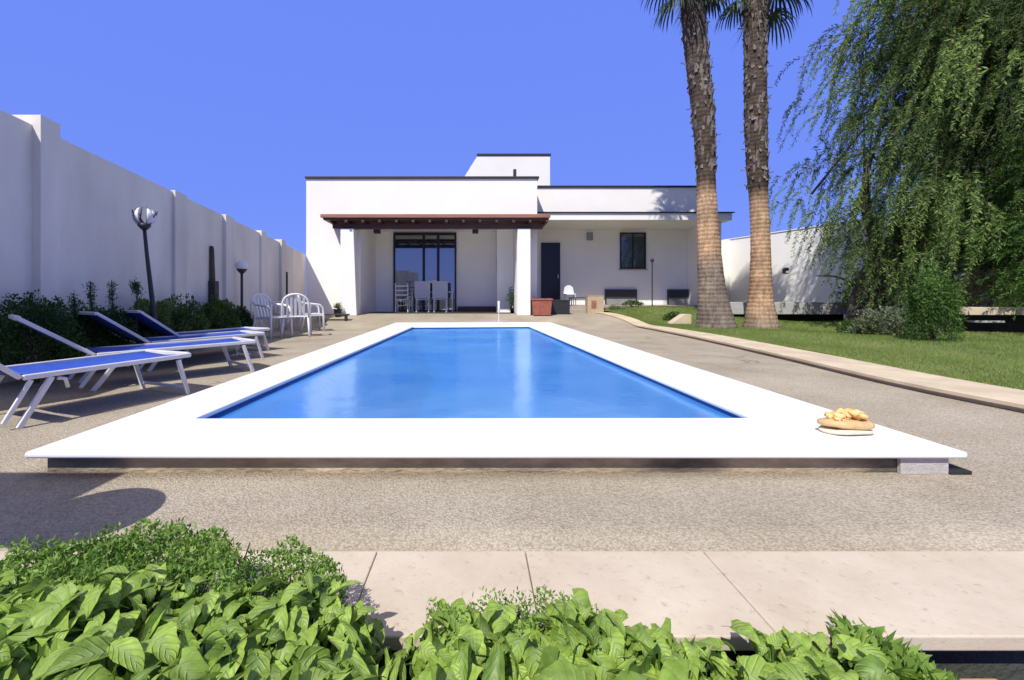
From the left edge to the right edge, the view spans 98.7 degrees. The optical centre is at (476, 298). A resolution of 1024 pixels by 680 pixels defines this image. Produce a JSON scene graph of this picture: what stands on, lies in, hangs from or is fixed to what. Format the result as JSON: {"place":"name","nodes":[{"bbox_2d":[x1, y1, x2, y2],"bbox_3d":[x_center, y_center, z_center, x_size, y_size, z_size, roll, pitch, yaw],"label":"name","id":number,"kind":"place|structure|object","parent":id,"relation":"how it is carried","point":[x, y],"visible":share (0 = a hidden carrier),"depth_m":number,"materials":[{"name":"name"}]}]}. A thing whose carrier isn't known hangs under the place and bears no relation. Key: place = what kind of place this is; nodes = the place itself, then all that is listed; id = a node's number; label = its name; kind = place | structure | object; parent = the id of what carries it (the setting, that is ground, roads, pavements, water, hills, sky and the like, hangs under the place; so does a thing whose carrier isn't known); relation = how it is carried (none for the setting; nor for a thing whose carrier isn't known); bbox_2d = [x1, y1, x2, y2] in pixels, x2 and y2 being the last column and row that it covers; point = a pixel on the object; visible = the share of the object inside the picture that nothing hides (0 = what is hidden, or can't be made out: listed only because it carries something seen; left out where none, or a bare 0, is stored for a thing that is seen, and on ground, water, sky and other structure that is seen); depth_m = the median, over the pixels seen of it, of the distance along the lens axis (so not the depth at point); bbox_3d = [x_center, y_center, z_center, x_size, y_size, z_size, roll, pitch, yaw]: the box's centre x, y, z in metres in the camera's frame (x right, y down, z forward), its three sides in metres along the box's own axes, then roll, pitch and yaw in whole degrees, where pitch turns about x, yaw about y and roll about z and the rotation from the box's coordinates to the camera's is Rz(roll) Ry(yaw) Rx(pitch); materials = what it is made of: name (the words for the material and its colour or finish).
{"place":"outdoors","nodes":[
{"label":"outdoors","id":0,"kind":"place"},
{"bbox_2d":[498,301,499,323],"bbox_3d":[0.621,0.380,11.941,0.060,0.620,0.176,0,0,0],"label":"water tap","id":1,"kind":"object","parent":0,"point":[498,310],"visible":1,"depth_m":11.98,"materials":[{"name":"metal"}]},
{"bbox_2d":[0,0,1016,253],"label":"sky","id":2,"kind":"structure","parent":0,"point":[228,106],"materials":[{"name":"blue"}]},
{"bbox_2d":[0,312,1023,553],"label":"paving","id":3,"kind":"structure","parent":0,"point":[981,508],"depth_m":1.81,"materials":[{"name":"beige concrete"}]},
{"bbox_2d":[0,289,91,383],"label":"shrub","id":4,"kind":"object","parent":3,"relation":"on","point":[53,315],"visible":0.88,"depth_m":4.06,"materials":[{"name":"green plant"}]},
{"bbox_2d":[67,290,83,331],"bbox_3d":[-4.297,0.354,4.703,0.187,0.895,0.159,0,0,0],"label":"flower spike","id":5,"kind":"object","parent":3,"relation":"on","point":[73,305],"visible":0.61,"depth_m":4.70,"materials":[{"name":"green plant"}]},
{"bbox_2d":[81,281,98,340],"bbox_3d":[-4.298,0.299,4.888,0.164,1.005,0.176,0,0,0],"label":"flower spike","id":6,"kind":"object","parent":3,"relation":"on","point":[90,294],"visible":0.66,"depth_m":4.89,"materials":[{"name":"green plant"}]},
{"bbox_2d":[0,349,190,428],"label":"sun lounger","id":7,"kind":"object","parent":3,"relation":"on","point":[44,369],"visible":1,"depth_m":3.19,"materials":[{"name":"fabric"}]},
{"bbox_2d":[54,299,142,357],"bbox_3d":[-4.252,0.404,4.951,0.650,0.802,0.967,0,0,12],"label":"shrub","id":8,"kind":"object","parent":3,"relation":"on","point":[86,324],"visible":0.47,"depth_m":4.85,"materials":[{"name":"green plant"}]},
{"bbox_2d":[105,280,123,345],"bbox_3d":[-4.301,0.288,5.200,0.164,1.025,0.154,0,0,-28],"label":"flower spike","id":9,"kind":"object","parent":3,"relation":"on","point":[111,294],"visible":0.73,"depth_m":5.20,"materials":[{"name":"green plant"}]},
{"bbox_2d":[8,314,255,391],"bbox_3d":[-3.235,0.472,4.310,0.628,0.668,1.841,0,0,40],"label":"sun lounger","id":10,"kind":"object","parent":3,"relation":"on","point":[175,345],"visible":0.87,"depth_m":4.27,"materials":[{"name":"metal"}]},
{"bbox_2d":[128,277,145,343],"bbox_3d":[-4.110,0.261,5.294,0.204,1.080,0.142,0,0,0],"label":"flower spike","id":11,"kind":"object","parent":3,"relation":"on","point":[135,286],"visible":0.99,"depth_m":5.29,"materials":[{"name":"green plant"}]},
{"bbox_2d":[98,298,175,345],"bbox_3d":[-4.368,0.394,5.690,0.640,0.822,1.095,0,0,0],"label":"shrub","id":12,"kind":"object","parent":3,"relation":"on","point":[165,319],"visible":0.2,"depth_m":5.75,"materials":[{"name":"green plant"}]},
{"bbox_2d":[132,207,158,336],"bbox_3d":[-4.214,-0.184,5.615,0.348,1.972,0.210,0,0,0],"label":"broken lamp","id":13,"kind":"object","parent":3,"relation":"on","point":[151,217],"visible":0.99,"depth_m":5.58,"materials":[{"name":"black metal"}]},
{"bbox_2d":[77,311,264,371],"bbox_3d":[-3.594,0.472,5.333,0.628,0.668,1.810,0,0,33],"label":"sun lounger","id":14,"kind":"object","parent":3,"relation":"on","point":[110,325],"visible":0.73,"depth_m":5.04,"materials":[{"name":"metal"}]},
{"bbox_2d":[160,293,211,350],"bbox_3d":[-4.495,0.357,6.695,0.651,0.896,1.087,0,0,0],"label":"shrub","id":15,"kind":"object","parent":3,"relation":"on","point":[182,317],"visible":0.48,"depth_m":6.61,"materials":[{"name":"green plant"}]},
{"bbox_2d":[118,310,269,360],"bbox_3d":[-3.837,0.472,6.083,0.628,0.668,1.818,0,0,25],"label":"sun lounger","id":16,"kind":"object","parent":3,"relation":"on","point":[147,321],"visible":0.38,"depth_m":5.54,"materials":[{"name":"fabric"}]},
{"bbox_2d":[208,246,218,301],"bbox_3d":[-4.898,-0.087,8.092,0.220,1.775,0.155,0,0,0],"label":"boxed post","id":17,"kind":"object","parent":3,"relation":"on","point":[213,286],"visible":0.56,"depth_m":8.06,"materials":[{"name":"black metal"}]},
{"bbox_2d":[192,293,241,329],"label":"shrub","id":18,"kind":"object","parent":3,"relation":"on","point":[215,312],"visible":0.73,"depth_m":7.63,"materials":[{"name":"green plant"}]},
{"bbox_2d":[227,305,255,337],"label":"shrub","id":19,"kind":"object","parent":3,"relation":"on","point":[243,314],"visible":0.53,"depth_m":8.70,"materials":[{"name":"green plant"}]},
{"bbox_2d":[235,260,247,318],"bbox_3d":[-4.864,0.005,9.100,0.236,1.591,0.236,0,0,0],"label":"globe lamp","id":20,"kind":"object","parent":3,"relation":"on","point":[241,266],"visible":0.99,"depth_m":9.07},
{"bbox_2d":[250,293,292,338],"bbox_3d":[-4.191,0.347,8.948,0.617,0.916,0.616,0,0,20],"label":"garden chair","id":21,"kind":"object","parent":3,"relation":"on","point":[269,317],"visible":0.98,"depth_m":8.92,"materials":[{"name":"plastic"}]},
{"bbox_2d":[259,301,288,331],"bbox_3d":[-5.098,0.435,10.791,0.760,0.731,0.760,0,0,-12],"label":"garden table","id":22,"kind":"object","parent":3,"relation":"on","point":[286,322],"visible":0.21,"depth_m":10.51,"materials":[{"name":"plastic"}]},
{"bbox_2d":[274,295,304,328],"bbox_3d":[-4.947,0.347,11.671,0.616,0.916,0.617,0,0,10],"label":"garden chair","id":23,"kind":"object","parent":3,"relation":"on","point":[276,313],"visible":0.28,"depth_m":11.45,"materials":[{"name":"plastic"}]},
{"bbox_2d":[280,293,311,337],"bbox_3d":[-3.783,0.347,9.212,0.616,0.916,0.617,0,0,-20],"label":"garden chair","id":24,"kind":"object","parent":3,"relation":"on","point":[308,316],"visible":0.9,"depth_m":9.02,"materials":[{"name":"plastic"}]},
{"bbox_2d":[297,295,324,331],"bbox_3d":[-4.081,0.347,10.755,0.617,0.916,0.616,0,0,-30],"label":"garden chair","id":25,"kind":"object","parent":3,"relation":"on","point":[318,314],"visible":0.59,"depth_m":10.64,"materials":[{"name":"plastic"}]},
{"bbox_2d":[320,314,349,320],"bbox_3d":[-4.251,0.558,13.000,0.950,0.200,0.240,0,0,0],"label":"bench","id":26,"kind":"object","parent":3,"relation":"on","point":[345,317],"visible":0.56,"depth_m":12.90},
{"bbox_2d":[333,302,343,316],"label":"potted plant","id":27,"kind":"object","parent":3,"relation":"on","point":[338,310],"visible":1,"depth_m":13.54,"materials":[{"name":"green plant"}]},
{"bbox_2d":[25,322,971,474],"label":"swimming pool","id":28,"kind":"structure","parent":3,"relation":"in","point":[764,430],"depth_m":2.14,"materials":[{"name":"concrete"}]},
{"bbox_2d":[211,328,734,418],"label":"water","id":29,"kind":"structure","parent":28,"relation":"in","point":[481,373],"depth_m":3.71,"materials":[{"name":"blue liquid"}]},
{"bbox_2d":[504,287,513,312],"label":"potted plant","id":30,"kind":"object","parent":3,"relation":"on","point":[511,303],"visible":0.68,"depth_m":15.26,"materials":[{"name":"green plant"}]},
{"bbox_2d":[530,298,552,314],"bbox_3d":[2.061,0.261,13.900,0.670,0.545,0.530,0,0,0],"label":"planter","id":31,"kind":"object","parent":3,"relation":"on","point":[541,306],"visible":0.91,"depth_m":13.68,"materials":[{"name":"ceramic"}]},
{"bbox_2d":[551,300,570,313],"bbox_3d":[2.728,0.274,14.325,0.620,0.460,0.490,0,0,0],"label":"storage box","id":32,"kind":"object","parent":3,"relation":"on","point":[560,307],"visible":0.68,"depth_m":14.09,"materials":[{"name":"grey plastic"}]},
{"bbox_2d":[563,285,575,304],"bbox_3d":[3.463,-0.120,16.205,0.400,0.740,0.410,0,0,0],"label":"patio chair","id":33,"kind":"object","parent":3,"relation":"on","point":[568,290],"visible":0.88,"depth_m":16.37,"materials":[{"name":"plastic"}]},
{"bbox_2d":[569,297,585,304],"bbox_3d":[3.711,0.105,15.850,0.650,0.290,0.400,0,0,0],"label":"patio table","id":34,"kind":"object","parent":3,"relation":"on","point":[577,297],"visible":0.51,"depth_m":15.66,"materials":[{"name":"white plastic"}]},
{"bbox_2d":[585,295,603,312],"bbox_3d":[3.975,0.210,14.700,0.560,0.620,0.320,0,0,0],"label":"wooden box","id":35,"kind":"object","parent":3,"relation":"on","point":[594,303],"visible":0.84,"depth_m":14.55,"materials":[{"name":"brown wood"}]},
{"bbox_2d":[595,312,1023,412],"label":"kerb","id":36,"kind":"structure","parent":3,"relation":"on","point":[989,395],"depth_m":4.38,"materials":[{"name":"beige concrete"}]},
{"bbox_2d":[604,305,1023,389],"bbox_3d":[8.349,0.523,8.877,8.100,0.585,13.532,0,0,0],"label":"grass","id":37,"kind":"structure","parent":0,"point":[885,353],"depth_m":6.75,"materials":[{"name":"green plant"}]},
{"bbox_2d":[730,302,847,321],"bbox_3d":[9.375,0.506,13.350,3.650,0.788,0.700,0,0,0],"label":"garden ledge","id":38,"kind":"object","parent":37,"relation":"on","point":[808,311],"visible":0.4,"depth_m":13.00,"materials":[{"name":"white concrete"}]},
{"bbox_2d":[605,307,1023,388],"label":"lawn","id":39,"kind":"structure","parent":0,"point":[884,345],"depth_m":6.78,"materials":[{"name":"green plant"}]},
{"bbox_2d":[608,304,628,313],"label":"edge plant","id":40,"kind":"object","parent":39,"relation":"on","point":[616,307],"visible":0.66,"depth_m":14.61,"materials":[{"name":"green plant"}]},
{"bbox_2d":[622,299,643,306],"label":"edge plant","id":41,"kind":"object","parent":39,"relation":"on","point":[636,302],"visible":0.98,"depth_m":15.29,"materials":[{"name":"green plant"}]},
{"bbox_2d":[650,258,653,305],"bbox_3d":[6.227,-0.485,15.500,0.130,1.870,0.130,0,0,0],"label":"post lamp","id":42,"kind":"object","parent":39,"relation":"on","point":[652,260],"visible":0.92,"depth_m":15.48,"materials":[{"name":"black metal"}]},
{"bbox_2d":[662,311,681,320],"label":"edge plant","id":43,"kind":"object","parent":39,"relation":"on","point":[669,316],"visible":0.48,"depth_m":12.53,"materials":[{"name":"green plant"}]},
{"bbox_2d":[668,314,690,323],"bbox_3d":[5.562,0.566,12.050,0.570,0.269,0.300,0,0,0],"label":"stone wedge","id":44,"kind":"object","parent":39,"relation":"on","point":[682,318],"visible":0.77,"depth_m":11.90,"materials":[{"name":"beige stone"}]},
{"bbox_2d":[640,0,738,328],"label":"palm tree","id":45,"kind":"object","parent":39,"relation":"on","point":[714,310],"visible":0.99,"depth_m":10.49,"materials":[{"name":"brown plant"}]},
{"bbox_2d":[714,0,813,328],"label":"palm tree","id":46,"kind":"object","parent":39,"relation":"on","point":[758,16],"visible":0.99,"depth_m":10.73,"materials":[{"name":"brown plant"}]},
{"bbox_2d":[834,317,883,333],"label":"shrub","id":47,"kind":"object","parent":39,"relation":"on","point":[841,327],"visible":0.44,"depth_m":9.19,"materials":[{"name":"green plant"}]},
{"bbox_2d":[830,265,928,309],"bbox_3d":[12.283,-0.221,12.396,4.413,1.896,1.215,0,0,0],"label":"hedge bush","id":48,"kind":"object","parent":39,"relation":"on","point":[842,302],"visible":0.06,"depth_m":12.46,"materials":[{"name":"green plant"}]},
{"bbox_2d":[844,306,943,335],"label":"variegated shrub","id":49,"kind":"object","parent":39,"relation":"on","point":[885,322],"visible":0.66,"depth_m":8.69,"materials":[{"name":"green plant"}]},
{"bbox_2d":[768,0,1023,321],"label":"weeping tree","id":50,"kind":"object","parent":39,"relation":"on","point":[971,117],"visible":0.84,"depth_m":9.92,"materials":[{"name":"green plant"}]},
{"bbox_2d":[874,238,970,311],"bbox_3d":[10.971,-0.407,10.709,2.119,2.261,1.182,0,0,0],"label":"silver shrub","id":51,"kind":"object","parent":39,"relation":"on","point":[908,288],"visible":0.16,"depth_m":10.60,"materials":[{"name":"green plant"}]},
{"bbox_2d":[899,249,971,341],"bbox_3d":[7.713,-0.036,7.383,0.857,1.622,0.858,0,0,-40],"label":"bush","id":52,"kind":"object","parent":39,"relation":"on","point":[930,313],"visible":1,"depth_m":7.29,"materials":[{"name":"green plant"}]},
{"bbox_2d":[939,307,1023,332],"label":"garden ledge","id":53,"kind":"object","parent":39,"relation":"on","point":[993,319],"visible":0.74,"depth_m":9.40,"materials":[{"name":"beige concrete"}]},
{"bbox_2d":[945,264,1023,306],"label":"dry shrub","id":54,"kind":"object","parent":39,"relation":"on","point":[976,276],"visible":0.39,"depth_m":10.04,"materials":[{"name":"green plant"}]},
{"bbox_2d":[959,128,1023,320],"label":"feathery tree","id":55,"kind":"object","parent":39,"relation":"on","point":[1015,237],"visible":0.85,"depth_m":9.03,"materials":[{"name":"green plant"}]},
{"bbox_2d":[817,408,874,434],"bbox_3d":[1.897,0.626,2.247,0.261,0.136,0.140,0,0,0],"label":"plate of food","id":56,"kind":"object","parent":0,"point":[846,421],"visible":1,"depth_m":2.21,"materials":[{"name":"beige food"}]},
{"bbox_2d":[959,678,996,679],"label":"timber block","id":57,"kind":"structure","parent":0,"point":[977,679],"depth_m":0.98,"materials":[{"name":"wood"}]},
{"label":"ground","id":58,"kind":"structure","parent":0,"visible":0},
{"bbox_2d":[0,568,102,679],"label":"broadleaf plant","id":59,"kind":"object","parent":58,"relation":"on","point":[36,603],"visible":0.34,"depth_m":0.82,"materials":[{"name":"green plant"}]},
{"bbox_2d":[0,516,249,610],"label":"mossy plant","id":60,"kind":"object","parent":58,"relation":"on","point":[90,563],"visible":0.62,"depth_m":1.08,"materials":[{"name":"green plant"}]},
{"bbox_2d":[0,110,305,383],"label":"perimeter wall","id":61,"kind":"structure","parent":58,"relation":"on","point":[68,225],"depth_m":5.45,"materials":[{"name":"paint"}]},
{"bbox_2d":[286,272,287,297],"bbox_3d":[-5.369,-0.124,12.400,0.083,1.248,0.083,0,0,-22],"label":"wall pipe","id":62,"kind":"object","parent":61,"relation":"attached to","point":[287,283],"depth_m":12.39,"materials":[{"name":"black metal"}]},
{"bbox_2d":[0,562,384,679],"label":"broadleaf plant","id":63,"kind":"object","parent":58,"relation":"on","point":[135,638],"visible":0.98,"depth_m":0.82,"materials":[{"name":"green plant"}]},
{"bbox_2d":[199,534,348,645],"bbox_3d":[-0.463,0.875,1.028,0.332,0.572,0.243,0,0,0],"label":"mossy plant","id":64,"kind":"object","parent":58,"relation":"on","point":[322,568],"visible":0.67,"depth_m":1.05,"materials":[{"name":"green plant"}]},
{"bbox_2d":[317,619,449,679],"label":"strapleaf plant","id":65,"kind":"object","parent":58,"relation":"on","point":[361,668],"visible":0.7,"depth_m":0.87,"materials":[{"name":"green plant"}]},
{"bbox_2d":[0,551,1023,679],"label":"garden edging","id":66,"kind":"object","parent":58,"relation":"on","point":[960,612],"visible":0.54,"depth_m":1.20,"materials":[{"name":"stone"}]},
{"bbox_2d":[422,585,608,641],"bbox_3d":[0.091,0.914,0.984,0.423,0.493,0.157,0,0,0],"label":"mossy plant","id":67,"kind":"object","parent":58,"relation":"on","point":[519,612],"visible":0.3,"depth_m":1.00,"materials":[{"name":"green plant"}]},
{"bbox_2d":[305,154,734,324],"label":"house","id":68,"kind":"structure","parent":58,"relation":"on","point":[486,233],"depth_m":15.80,"materials":[{"name":"paint"}]},
{"bbox_2d":[395,283,409,311],"bbox_3d":[-2.659,-0.027,15.883,0.470,1.050,0.475,0,0,0],"label":"dining chair","id":69,"kind":"object","parent":68,"relation":"on","point":[407,299],"visible":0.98,"depth_m":15.64,"materials":[{"name":"plastic"}]},
{"bbox_2d":[415,281,429,311],"bbox_3d":[-1.931,-0.062,15.975,0.560,1.120,0.490,0,0,0],"label":"dining chair","id":70,"kind":"object","parent":68,"relation":"on","point":[422,289],"visible":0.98,"depth_m":15.73,"materials":[{"name":"fabric"}]},
{"bbox_2d":[393,233,455,310],"bbox_3d":[-1.945,-1.002,16.659,2.390,2.995,0.078,0,0,0],"label":"glass door","id":71,"kind":"structure","parent":68,"relation":"in","point":[430,257],"depth_m":16.65,"materials":[{"name":"blue glass"}]},
{"bbox_2d":[411,292,453,311],"bbox_3d":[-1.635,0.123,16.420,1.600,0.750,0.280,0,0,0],"label":"dining table","id":72,"kind":"object","parent":68,"relation":"on","point":[430,292],"visible":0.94,"depth_m":16.30,"materials":[{"name":"plastic"}]},
{"bbox_2d":[432,281,447,311],"bbox_3d":[-1.297,-0.062,15.975,0.560,1.120,0.490,0,0,0],"label":"dining chair","id":73,"kind":"object","parent":68,"relation":"on","point":[439,289],"visible":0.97,"depth_m":15.73,"materials":[{"name":"fabric"}]},
{"bbox_2d":[541,243,559,299],"bbox_3d":[2.972,-0.990,17.442,0.754,2.460,0.110,0,0,0],"label":"door","id":74,"kind":"structure","parent":68,"relation":"in","point":[550,252],"depth_m":17.44,"materials":[{"name":"black"}]},
{"bbox_2d":[605,289,636,303],"bbox_3d":[5.760,-0.060,17.448,1.260,0.600,0.097,0,0,0],"label":"low window","id":75,"kind":"structure","parent":68,"relation":"in","point":[612,296],"depth_m":17.40,"materials":[{"name":"grey glass"}]},
{"bbox_2d":[619,232,647,269],"bbox_3d":[6.246,-1.876,17.448,1.126,1.498,0.097,0,0,0],"label":"window","id":76,"kind":"structure","parent":68,"relation":"in","point":[632,244],"depth_m":17.47,"materials":[{"name":"black glass"}]},
{"bbox_2d":[667,289,688,303],"bbox_3d":[8.250,-0.060,17.448,1.260,0.600,0.097,0,0,0],"label":"low window","id":77,"kind":"structure","parent":68,"relation":"in","point":[674,296],"depth_m":17.40,"materials":[{"name":"grey glass"}]},
{"bbox_2d":[411,588,699,679],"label":"broadleaf plant","id":78,"kind":"object","parent":58,"relation":"on","point":[574,644],"visible":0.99,"depth_m":0.87,"materials":[{"name":"green plant"}]},
{"bbox_2d":[650,617,947,679],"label":"broadleaf plant","id":79,"kind":"object","parent":58,"relation":"on","point":[795,655],"visible":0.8,"depth_m":0.91,"materials":[{"name":"green plant"}]},
{"bbox_2d":[721,195,1023,318],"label":"boundary wall","id":80,"kind":"structure","parent":58,"relation":"on","point":[798,283],"depth_m":16.24,"materials":[{"name":"paint"}]},
{"bbox_2d":[782,268,789,273],"bbox_3d":[11.240,-1.004,15.910,0.180,0.220,0.160,0,0,0],"label":"wall lamp","id":81,"kind":"object","parent":80,"relation":"attached to","point":[785,270],"visible":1,"depth_m":15.85,"materials":[{"name":"black metal"}]},
{"bbox_2d":[818,610,958,679],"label":"leaf plant","id":82,"kind":"object","parent":58,"relation":"on","point":[898,653],"visible":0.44,"depth_m":0.95,"materials":[{"name":"green plant"}]}
]}

